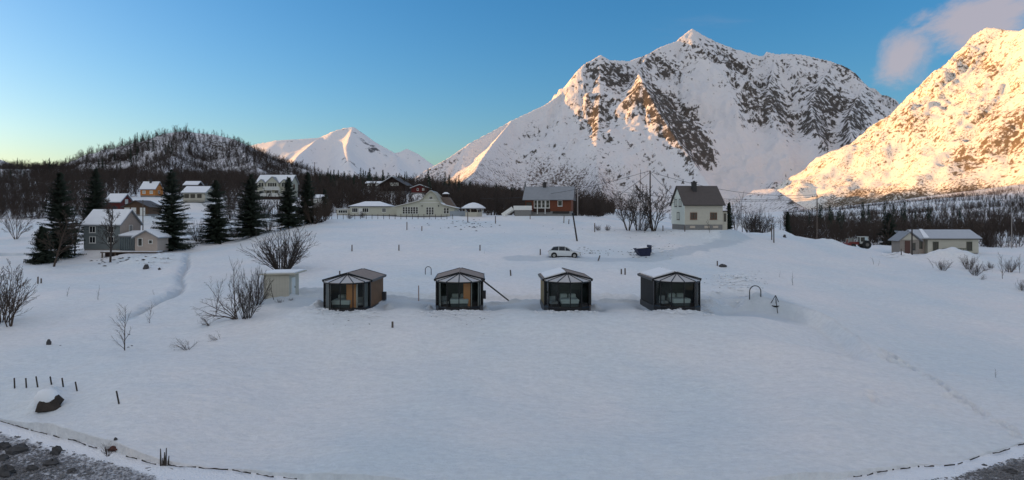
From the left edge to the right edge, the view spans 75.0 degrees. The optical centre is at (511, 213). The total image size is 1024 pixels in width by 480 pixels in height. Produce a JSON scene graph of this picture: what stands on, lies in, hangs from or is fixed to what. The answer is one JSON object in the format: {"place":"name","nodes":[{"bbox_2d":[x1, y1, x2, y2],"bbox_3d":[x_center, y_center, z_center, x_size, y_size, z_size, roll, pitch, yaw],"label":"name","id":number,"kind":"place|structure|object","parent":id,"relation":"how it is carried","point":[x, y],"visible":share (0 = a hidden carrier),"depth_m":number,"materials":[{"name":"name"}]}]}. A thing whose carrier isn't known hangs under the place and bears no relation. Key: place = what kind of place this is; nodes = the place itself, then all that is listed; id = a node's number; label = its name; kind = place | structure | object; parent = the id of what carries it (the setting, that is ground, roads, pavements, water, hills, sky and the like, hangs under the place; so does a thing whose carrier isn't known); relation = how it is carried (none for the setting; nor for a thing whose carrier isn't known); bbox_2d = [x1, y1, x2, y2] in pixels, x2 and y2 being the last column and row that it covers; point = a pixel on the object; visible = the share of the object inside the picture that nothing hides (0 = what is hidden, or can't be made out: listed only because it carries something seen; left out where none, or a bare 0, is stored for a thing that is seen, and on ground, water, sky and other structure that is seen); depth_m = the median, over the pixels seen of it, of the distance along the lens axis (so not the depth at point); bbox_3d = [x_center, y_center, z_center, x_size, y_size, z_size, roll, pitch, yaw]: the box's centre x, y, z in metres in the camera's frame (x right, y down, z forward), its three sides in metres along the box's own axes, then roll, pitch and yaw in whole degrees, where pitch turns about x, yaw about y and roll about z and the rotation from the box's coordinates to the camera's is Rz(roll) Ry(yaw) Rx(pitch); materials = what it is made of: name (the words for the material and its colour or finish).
{"place":"outdoors","nodes":[
{"label":"outdoors","id":0,"kind":"place"},
{"bbox_2d":[66,132,320,175],"bbox_3d":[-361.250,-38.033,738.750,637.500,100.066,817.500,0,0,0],"label":"hill","id":1,"kind":"structure","parent":0,"point":[219,138],"depth_m":648.24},
{"bbox_2d":[0,123,344,217],"bbox_3d":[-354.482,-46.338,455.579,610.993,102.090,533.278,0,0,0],"label":"birch wood","id":2,"kind":"object","parent":1,"relation":"on","point":[27,189],"visible":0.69,"depth_m":371.13,"materials":[{"name":"plant"}]},
{"bbox_2d":[252,127,433,178],"bbox_3d":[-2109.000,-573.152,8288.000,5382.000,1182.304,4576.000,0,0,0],"label":"mountain","id":3,"kind":"structure","parent":0,"point":[351,150],"depth_m":8553.80,"materials":[{"name":"snow"}]},
{"bbox_2d":[0,169,1023,479],"bbox_3d":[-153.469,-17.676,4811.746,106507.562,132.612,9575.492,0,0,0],"label":"snow ground","id":4,"kind":"structure","parent":0,"point":[842,361],"depth_m":48.23,"materials":[{"name":"snow"}]},
{"bbox_2d":[0,258,30,326],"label":"shrub","id":5,"kind":"object","parent":4,"relation":"on","point":[11,308],"visible":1,"depth_m":60.03,"materials":[{"name":"plant"}]},
{"bbox_2d":[0,207,35,238],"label":"bare tree","id":6,"kind":"object","parent":4,"relation":"on","point":[9,228],"visible":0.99,"depth_m":150.38,"materials":[{"name":"plant"}]},
{"bbox_2d":[0,268,38,323],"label":"shrub","id":7,"kind":"object","parent":4,"relation":"on","point":[4,303],"visible":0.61,"depth_m":62.71,"materials":[{"name":"plant"}]},
{"bbox_2d":[23,226,58,264],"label":"spruce tree","id":8,"kind":"object","parent":4,"relation":"on","point":[41,256],"visible":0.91,"depth_m":105.42,"materials":[{"name":"green plant"}]},
{"bbox_2d":[34,388,64,412],"bbox_3d":[-27.734,11.325,39.985,1.760,1.678,1.394,0,0,0],"label":"boulder","id":9,"kind":"object","parent":4,"relation":"on","point":[48,399],"visible":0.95,"depth_m":39.65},
{"bbox_2d":[33,172,87,258],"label":"spruce tree","id":10,"kind":"object","parent":4,"relation":"on","point":[57,208],"visible":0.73,"depth_m":111.40,"materials":[{"name":"green plant"}]},
{"bbox_2d":[36,210,84,266],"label":"bare tree","id":11,"kind":"object","parent":4,"relation":"on","point":[61,241],"visible":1,"depth_m":101.71,"materials":[{"name":"plant"}]},
{"bbox_2d":[68,206,79,255],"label":"bare tree","id":12,"kind":"object","parent":4,"relation":"on","point":[73,217],"visible":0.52,"depth_m":113.51,"materials":[{"name":"brown plant"}]},
{"bbox_2d":[78,168,109,237],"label":"spruce tree","id":13,"kind":"object","parent":4,"relation":"on","point":[96,192],"visible":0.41,"depth_m":149.39,"materials":[{"name":"green plant"}]},
{"bbox_2d":[96,200,120,261],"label":"bare tree","id":14,"kind":"object","parent":4,"relation":"on","point":[107,206],"visible":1,"depth_m":103.69,"materials":[{"name":"brown plant"}]},
{"bbox_2d":[105,193,132,208],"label":"barn","id":15,"kind":"structure","parent":4,"relation":"on","point":[120,199],"depth_m":169.12,"materials":[{"name":"wood"}]},
{"bbox_2d":[110,303,130,349],"bbox_3d":[-29.327,8.613,49.969,1.701,3.761,2.042,0,0,-36],"label":"sapling","id":16,"kind":"object","parent":4,"relation":"on","point":[124,339],"visible":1,"depth_m":49.87,"materials":[{"name":"plant"}]},
{"bbox_2d":[81,206,171,257],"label":"house","id":17,"kind":"structure","parent":4,"relation":"on","point":[133,236],"depth_m":116.00,"materials":[{"name":"wood"}]},
{"bbox_2d":[121,200,163,215],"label":"garage","id":18,"kind":"structure","parent":4,"relation":"on","point":[136,206],"depth_m":163.00,"materials":[{"name":"wood"}]},
{"bbox_2d":[139,178,163,196],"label":"house","id":19,"kind":"structure","parent":4,"relation":"on","point":[150,188],"depth_m":238.56,"materials":[{"name":"wood"}]},
{"bbox_2d":[150,169,197,250],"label":"spruce tree","id":20,"kind":"object","parent":4,"relation":"on","point":[174,225],"visible":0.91,"depth_m":118.37,"materials":[{"name":"green plant"}]},
{"bbox_2d":[169,337,197,349],"bbox_3d":[-24.508,9.688,49.620,2.190,1.142,1.670,0,0,-10],"label":"shrub","id":21,"kind":"object","parent":4,"relation":"on","point":[183,345],"visible":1,"depth_m":49.54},
{"bbox_2d":[183,181,203,187],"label":"shed","id":22,"kind":"structure","parent":4,"relation":"on","point":[193,183],"depth_m":225.81,"materials":[{"name":"stone"}]},
{"bbox_2d":[186,217,205,241],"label":"bush","id":23,"kind":"object","parent":4,"relation":"on","point":[193,234],"visible":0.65,"depth_m":127.67,"materials":[{"name":"plant"}]},
{"bbox_2d":[181,183,213,202],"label":"house","id":24,"kind":"structure","parent":4,"relation":"on","point":[195,194],"depth_m":200.06,"materials":[{"name":"wood"}]},
{"bbox_2d":[190,276,237,321],"bbox_3d":[-25.072,7.281,57.158,4.166,4.077,4.075,0,0,0],"label":"shrub","id":25,"kind":"object","parent":4,"relation":"on","point":[226,306],"visible":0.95,"depth_m":56.64,"materials":[{"name":"plant"}]},
{"bbox_2d":[193,179,237,243],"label":"spruce tree","id":26,"kind":"object","parent":4,"relation":"on","point":[215,224],"visible":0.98,"depth_m":125.32,"materials":[{"name":"green plant"}]},
{"bbox_2d":[229,258,248,317],"bbox_3d":[-23.335,6.399,57.090,1.842,5.722,1.871,0,0,-20],"label":"shrub","id":27,"kind":"object","parent":4,"relation":"on","point":[236,288],"visible":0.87,"depth_m":56.94,"materials":[{"name":"plant"}]},
{"bbox_2d":[224,174,274,237],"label":"spruce tree","id":28,"kind":"object","parent":4,"relation":"on","point":[249,221],"visible":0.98,"depth_m":125.32,"materials":[{"name":"green plant"}]},
{"bbox_2d":[228,266,271,318],"bbox_3d":[-22.719,6.907,57.009,3.205,4.641,3.156,0,0,27],"label":"shrub","id":29,"kind":"object","parent":4,"relation":"on","point":[250,302],"visible":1,"depth_m":56.72,"materials":[{"name":"brown plant"}]},
{"bbox_2d":[243,268,273,305],"bbox_3d":[-23.256,6.569,61.149,2.759,4.218,2.958,0,0,-22],"label":"shrub","id":30,"kind":"object","parent":4,"relation":"on","point":[258,285],"visible":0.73,"depth_m":61.03,"materials":[{"name":"brown plant"}]},
{"bbox_2d":[262,216,276,230],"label":"bush","id":31,"kind":"object","parent":4,"relation":"on","point":[269,227],"visible":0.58,"depth_m":130.73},
{"bbox_2d":[255,175,299,199],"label":"villa","id":32,"kind":"object","parent":4,"relation":"on","point":[273,183],"visible":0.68,"depth_m":225.00,"materials":[{"name":"wood"}]},
{"bbox_2d":[240,222,320,268],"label":"bush","id":33,"kind":"object","parent":4,"relation":"on","point":[293,259],"visible":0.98,"depth_m":81.68,"materials":[{"name":"brown plant"}]},
{"bbox_2d":[260,269,306,298],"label":"shed","id":34,"kind":"structure","parent":4,"relation":"on","point":[285,282],"depth_m":63.80,"materials":[{"name":"wood"}]},
{"bbox_2d":[291,277,294,293],"bbox_3d":[-21.186,7.157,64.643,0.056,1.900,0.900,0,0,4],"label":"door","id":35,"kind":"structure","parent":34,"relation":"in","point":[292,279],"depth_m":64.61,"materials":[{"name":"white paint"}]},
{"bbox_2d":[270,177,305,229],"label":"spruce tree","id":36,"kind":"object","parent":4,"relation":"on","point":[287,219],"visible":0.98,"depth_m":127.31,"materials":[{"name":"green plant"}]},
{"bbox_2d":[295,172,323,223],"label":"spruce tree","id":37,"kind":"object","parent":4,"relation":"on","point":[307,188],"visible":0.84,"depth_m":130.49,"materials":[{"name":"green plant"}]},
{"bbox_2d":[302,197,327,224],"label":"bush","id":38,"kind":"object","parent":4,"relation":"on","point":[318,215],"visible":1,"depth_m":128.17,"materials":[{"name":"plant"}]},
{"bbox_2d":[314,196,331,220],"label":"bush","id":39,"kind":"object","parent":4,"relation":"on","point":[327,214],"visible":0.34,"depth_m":134.10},
{"bbox_2d":[310,193,336,222],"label":"bush","id":40,"kind":"object","parent":4,"relation":"on","point":[328,204],"visible":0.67,"depth_m":130.57,"materials":[{"name":"plant"}]},
{"bbox_2d":[321,189,331,215],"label":"spruce tree","id":41,"kind":"object","parent":4,"relation":"on","point":[323,199],"visible":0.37,"depth_m":171.64,"materials":[{"name":"green plant"}]},
{"bbox_2d":[322,268,386,311],"bbox_3d":[-14.039,7.105,58.833,4.555,3.963,7.002,0,0,3],"label":"glass cabin","id":42,"kind":"object","parent":4,"relation":"on","point":[365,284],"visible":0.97,"depth_m":57.20,"materials":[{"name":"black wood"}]},
{"bbox_2d":[331,292,350,307],"bbox_3d":[-14.463,7.466,57.476,1.600,1.080,2.130,0,0,3],"label":"bed","id":43,"kind":"object","parent":42,"relation":"in","point":[345,303],"visible":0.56,"depth_m":56.48,"materials":[{"name":"fabric"}]},
{"bbox_2d":[337,201,396,216],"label":"building","id":44,"kind":"structure","parent":4,"relation":"on","point":[373,208],"depth_m":166.00,"materials":[{"name":"wood"}]},
{"bbox_2d":[377,176,412,193],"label":"chalet","id":45,"kind":"object","parent":4,"relation":"on","point":[401,183],"visible":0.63,"depth_m":254.30,"materials":[{"name":"wood"}]},
{"bbox_2d":[337,214,452,218],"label":"fence","id":46,"kind":"object","parent":4,"relation":"on","point":[389,216],"visible":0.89,"depth_m":140.04,"materials":[{"name":"brown wood"}]},
{"bbox_2d":[59,219,761,345],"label":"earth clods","id":47,"kind":"object","parent":4,"relation":"on","point":[427,223],"visible":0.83,"depth_m":101.21,"materials":[{"name":"soil"}]},
{"bbox_2d":[410,184,431,194],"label":"cabin","id":48,"kind":"object","parent":4,"relation":"on","point":[418,189],"visible":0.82,"depth_m":235.00,"materials":[{"name":"wood"}]},
{"bbox_2d":[395,191,459,216],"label":"hall","id":49,"kind":"structure","parent":4,"relation":"on","point":[432,203],"depth_m":158.00,"materials":[{"name":"wood"}]},
{"bbox_2d":[450,211,467,215],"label":"garden wall","id":50,"kind":"structure","parent":4,"relation":"on","point":[458,213],"depth_m":154.00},
{"bbox_2d":[434,267,485,310],"bbox_3d":[-4.554,7.042,59.058,4.555,3.963,7.002,0,0,-3],"label":"glass cabin","id":51,"kind":"object","parent":4,"relation":"on","point":[468,283],"visible":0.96,"depth_m":57.42,"materials":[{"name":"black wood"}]},
{"bbox_2d":[441,296,448,305],"bbox_3d":[-5.769,7.538,57.244,0.600,0.850,0.630,0,0,-23],"label":"armchair","id":52,"kind":"object","parent":51,"relation":"on","point":[443,299],"visible":0.84,"depth_m":57.32,"materials":[{"name":"grey fabric"}]},
{"bbox_2d":[450,291,467,306],"bbox_3d":[-4.535,7.403,57.680,1.600,1.080,2.130,0,0,-3],"label":"bed","id":53,"kind":"object","parent":51,"relation":"on","point":[454,300],"visible":0.79,"depth_m":56.71,"materials":[{"name":"fabric"}]},
{"bbox_2d":[316,171,616,215],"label":"birch wood","id":54,"kind":"object","parent":4,"relation":"on","point":[353,195],"visible":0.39,"depth_m":226.50,"materials":[{"name":"plant"}]},
{"bbox_2d":[461,200,485,216],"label":"gazebo","id":55,"kind":"object","parent":4,"relation":"on","point":[474,213],"visible":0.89,"depth_m":148.28,"materials":[{"name":"white wood"}]},
{"bbox_2d":[477,187,502,214],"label":"bare tree","id":56,"kind":"object","parent":4,"relation":"on","point":[494,202],"visible":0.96,"depth_m":164.80,"materials":[{"name":"brown plant"}]},
{"bbox_2d":[496,188,512,207],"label":"bare tree","id":57,"kind":"object","parent":4,"relation":"on","point":[498,194],"visible":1,"depth_m":159.08,"materials":[{"name":"brown plant"}]},
{"bbox_2d":[104,243,922,339],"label":"snow clods","id":58,"kind":"object","parent":4,"relation":"on","point":[672,312],"visible":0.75,"depth_m":56.41,"materials":[{"name":"snow"}]},
{"bbox_2d":[501,182,575,216],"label":"house","id":59,"kind":"structure","parent":4,"relation":"on","point":[542,201],"depth_m":145.34,"materials":[{"name":"wood"}]},
{"bbox_2d":[548,246,580,257],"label":"car","id":60,"kind":"object","parent":4,"relation":"on","point":[554,251],"visible":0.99,"depth_m":89.05,"materials":[{"name":"white paint"}]},
{"bbox_2d":[538,267,592,310],"bbox_3d":[4.815,7.046,59.204,4.555,4.007,7.002,0,0,-2],"label":"glass cabin","id":61,"kind":"object","parent":4,"relation":"on","point":[555,281],"visible":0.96,"depth_m":58.02,"materials":[{"name":"glass"}]},
{"bbox_2d":[549,296,557,305],"bbox_3d":[3.570,7.565,57.412,0.600,0.850,0.630,0,0,-22],"label":"armchair","id":62,"kind":"object","parent":61,"relation":"on","point":[552,300],"visible":0.99,"depth_m":57.51,"materials":[{"name":"grey fabric"}]},
{"bbox_2d":[559,291,578,306],"bbox_3d":[4.911,7.430,57.830,1.600,1.080,2.130,0,0,-2],"label":"bed","id":63,"kind":"object","parent":61,"relation":"on","point":[564,298],"visible":0.93,"depth_m":57.42,"materials":[{"name":"fabric"}]},
{"bbox_2d":[610,183,645,230],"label":"bare tree","id":64,"kind":"object","parent":4,"relation":"on","point":[625,210],"visible":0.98,"depth_m":114.52,"materials":[{"name":"brown plant"}]},
{"bbox_2d":[621,191,654,230],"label":"bare tree","id":65,"kind":"object","parent":4,"relation":"on","point":[633,208],"visible":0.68,"depth_m":115.92,"materials":[{"name":"brown plant"}]},
{"bbox_2d":[633,245,651,255],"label":"skip","id":66,"kind":"object","parent":4,"relation":"on","point":[643,251],"visible":1,"depth_m":90.77,"materials":[{"name":"blue paint"}]},
{"bbox_2d":[635,218,653,230],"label":"bush","id":67,"kind":"object","parent":4,"relation":"on","point":[645,226],"visible":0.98,"depth_m":115.26,"materials":[{"name":"brown plant"}]},
{"bbox_2d":[649,171,650,227],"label":"utility pole","id":68,"kind":"object","parent":4,"relation":"on","point":[650,194],"visible":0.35,"depth_m":118.91,"materials":[{"name":"brown wood"}]},
{"bbox_2d":[652,172,805,195],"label":"overhead cable","id":69,"kind":"object","parent":68,"relation":"attached to","point":[742,192],"visible":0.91,"depth_m":131.88,"materials":[{"name":"black metal"}]},
{"bbox_2d":[632,180,673,230],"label":"bare tree","id":70,"kind":"object","parent":4,"relation":"on","point":[651,209],"visible":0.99,"depth_m":114.26,"materials":[{"name":"brown plant"}]},
{"bbox_2d":[637,267,701,310],"bbox_3d":[14.327,7.058,59.651,4.555,4.007,7.002,0,0,-4],"label":"glass cabin","id":71,"kind":"object","parent":4,"relation":"on","point":[657,282],"visible":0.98,"depth_m":58.95,"materials":[{"name":"glass"}]},
{"bbox_2d":[666,291,690,305],"bbox_3d":[14.520,7.442,58.284,1.600,1.080,2.130,0,0,-4],"label":"bed","id":72,"kind":"object","parent":71,"relation":"on","point":[677,298],"visible":0.9,"depth_m":58.13,"materials":[{"name":"fabric"}]},
{"bbox_2d":[669,181,729,229],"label":"house","id":73,"kind":"structure","parent":4,"relation":"on","point":[694,206],"depth_m":113.55,"materials":[{"name":"wood"}]},
{"bbox_2d":[604,204,795,224],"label":"birch wood","id":74,"kind":"object","parent":4,"relation":"on","point":[619,211],"visible":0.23,"depth_m":303.78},
{"bbox_2d":[726,202,733,228],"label":"spruce tree","id":75,"kind":"object","parent":4,"relation":"on","point":[729,219],"visible":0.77,"depth_m":149.62,"materials":[{"name":"green plant"}]},
{"bbox_2d":[731,206,741,229],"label":"birch tree","id":76,"kind":"object","parent":4,"relation":"on","point":[733,222],"visible":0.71,"depth_m":164.59,"materials":[{"name":"plant"}]},
{"bbox_2d":[737,209,758,232],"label":"bush","id":77,"kind":"object","parent":4,"relation":"on","point":[746,227],"visible":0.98,"depth_m":159.59,"materials":[{"name":"brown plant"}]},
{"bbox_2d":[742,211,764,232],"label":"bush","id":78,"kind":"object","parent":4,"relation":"on","point":[757,227],"visible":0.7,"depth_m":162.17,"materials":[{"name":"brown plant"}]},
{"bbox_2d":[748,203,773,232],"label":"bush","id":79,"kind":"object","parent":4,"relation":"on","point":[760,219],"visible":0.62,"depth_m":165.91,"materials":[{"name":"brown plant"}]},
{"bbox_2d":[758,217,777,232],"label":"bush","id":80,"kind":"object","parent":4,"relation":"on","point":[769,229],"visible":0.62,"depth_m":168.72,"materials":[{"name":"brown plant"}]},
{"bbox_2d":[784,211,792,232],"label":"spruce tree","id":81,"kind":"object","parent":4,"relation":"on","point":[788,223],"visible":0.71,"depth_m":159.74,"materials":[{"name":"green plant"}]},
{"bbox_2d":[812,195,822,238],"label":"utility pole","id":82,"kind":"object","parent":4,"relation":"on","point":[817,219],"visible":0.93,"depth_m":141.91,"materials":[{"name":"brown wood"}]},
{"bbox_2d":[843,236,871,248],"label":"tractor","id":83,"kind":"object","parent":4,"relation":"on","point":[866,244],"visible":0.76,"depth_m":127.35,"materials":[{"name":"red paint"}]},
{"bbox_2d":[880,218,894,244],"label":"birch tree","id":84,"kind":"object","parent":4,"relation":"on","point":[888,231],"visible":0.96,"depth_m":164.59,"materials":[{"name":"plant"}]},
{"bbox_2d":[876,213,900,244],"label":"spruce tree","id":85,"kind":"object","parent":4,"relation":"on","point":[889,216],"visible":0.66,"depth_m":169.54,"materials":[{"name":"green plant"}]},
{"bbox_2d":[781,183,1023,242],"bbox_3d":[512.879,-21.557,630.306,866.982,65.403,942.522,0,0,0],"label":"birch wood","id":86,"kind":"object","parent":4,"relation":"on","point":[969,217],"visible":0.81,"depth_m":364.24,"materials":[{"name":"plant"}]},
{"bbox_2d":[910,210,915,254],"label":"utility pole","id":87,"kind":"object","parent":4,"relation":"on","point":[911,212],"visible":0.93,"depth_m":115.92,"materials":[{"name":"brown wood"}]},
{"bbox_2d":[888,229,981,253],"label":"bungalow","id":88,"kind":"object","parent":4,"relation":"on","point":[925,241],"visible":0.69,"depth_m":126.00,"materials":[{"name":"stone"}]},
{"bbox_2d":[905,241,909,253],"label":"door","id":89,"kind":"structure","parent":88,"relation":"in","point":[907,243],"depth_m":125.34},
{"bbox_2d":[930,260,952,269],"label":"bush","id":90,"kind":"object","parent":4,"relation":"on","point":[940,266],"visible":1,"depth_m":102.88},
{"bbox_2d":[958,254,977,268],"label":"shrub","id":91,"kind":"object","parent":4,"relation":"on","point":[967,264],"visible":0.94,"depth_m":106.99,"materials":[{"name":"plant"}]},
{"bbox_2d":[967,260,985,275],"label":"shrub","id":92,"kind":"object","parent":4,"relation":"on","point":[975,269],"visible":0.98,"depth_m":100.10,"materials":[{"name":"plant"}]},
{"bbox_2d":[1003,257,1021,271],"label":"shrub","id":93,"kind":"object","parent":4,"relation":"on","point":[1014,266],"visible":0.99,"depth_m":106.30,"materials":[{"name":"plant"}]},
{"bbox_2d":[0,420,1023,479],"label":"beach","id":94,"kind":"structure","parent":0,"point":[159,472],"depth_m":32.24,"materials":[{"name":"snow"}]},
{"bbox_2d":[0,441,11,449],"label":"rock","id":95,"kind":"object","parent":94,"relation":"on","point":[4,445],"visible":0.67,"depth_m":34.98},
{"bbox_2d":[0,464,16,477],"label":"rock","id":96,"kind":"object","parent":94,"relation":"on","point":[6,471],"visible":0.93,"depth_m":31.62,"materials":[{"name":"stone"}]},
{"bbox_2d":[5,443,28,454],"bbox_3d":[-25.681,12.300,34.594,0.984,0.695,0.810,0,0,-38],"label":"rock","id":97,"kind":"object","parent":94,"relation":"on","point":[18,448],"visible":0.79,"depth_m":34.39,"materials":[{"name":"stone"}]},
{"bbox_2d":[26,465,37,470],"bbox_3d":[-23.243,12.348,32.330,0.497,0.374,0.438,0,0,-31],"label":"rock","id":98,"kind":"object","parent":94,"relation":"on","point":[32,467],"visible":0.99,"depth_m":32.22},
{"bbox_2d":[42,458,58,466],"bbox_3d":[-22.693,12.326,32.830,0.673,0.499,0.680,0,0,-37],"label":"rock","id":99,"kind":"object","parent":94,"relation":"on","point":[50,462],"visible":0.88,"depth_m":32.71,"materials":[{"name":"stone"}]},
{"bbox_2d":[50,445,62,455],"bbox_3d":[-23.367,12.299,34.275,0.533,0.776,0.445,0,0,-10],"label":"rock","id":100,"kind":"object","parent":94,"relation":"on","point":[56,450],"visible":0.68,"depth_m":34.16,"materials":[{"name":"stone"}]},
{"bbox_2d":[100,441,115,456],"bbox_3d":[-20.121,11.744,33.310,0.748,0.707,0.900,0,0,-24],"label":"bush","id":101,"kind":"object","parent":94,"relation":"on","point":[108,450],"visible":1,"depth_m":33.16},
{"bbox_2d":[148,448,171,470],"bbox_3d":[-16.917,11.912,32.223,1.932,1.085,0.971,0,0,0],"label":"driftwood stump","id":102,"kind":"object","parent":94,"relation":"on","point":[163,463],"visible":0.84,"depth_m":32.30,"materials":[{"name":"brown wood"}]},
{"bbox_2d":[1002,468,1017,474],"bbox_3d":[23.774,12.342,31.783,0.553,0.388,0.601,0,0,-31],"label":"rock","id":103,"kind":"object","parent":94,"relation":"on","point":[1011,471],"visible":0.75,"depth_m":31.70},
{"bbox_2d":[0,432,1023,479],"bbox_3d":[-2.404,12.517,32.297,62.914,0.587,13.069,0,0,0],"label":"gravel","id":104,"kind":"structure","parent":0,"point":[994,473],"depth_m":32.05,"materials":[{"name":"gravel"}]},
{"bbox_2d":[0,421,1023,478],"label":"bank","id":105,"kind":"structure","parent":0,"point":[296,478],"depth_m":32.20,"materials":[{"name":"snow"}]},
{"bbox_2d":[0,0,1023,165],"label":"sky","id":106,"kind":"structure","parent":0,"point":[430,79],"materials":[{"name":"blue"}]},
{"bbox_2d":[415,29,898,213],"bbox_3d":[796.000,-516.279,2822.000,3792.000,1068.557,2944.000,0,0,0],"label":"mountain","id":107,"kind":"structure","parent":0,"point":[691,105],"depth_m":3110.25,"materials":[{"name":"snow"}]},
{"bbox_2d":[775,27,1023,209],"bbox_3d":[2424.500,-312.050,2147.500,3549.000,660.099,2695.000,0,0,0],"label":"mountain","id":108,"kind":"structure","parent":0,"point":[954,123],"depth_m":2042.60,"materials":[{"name":"snow"}]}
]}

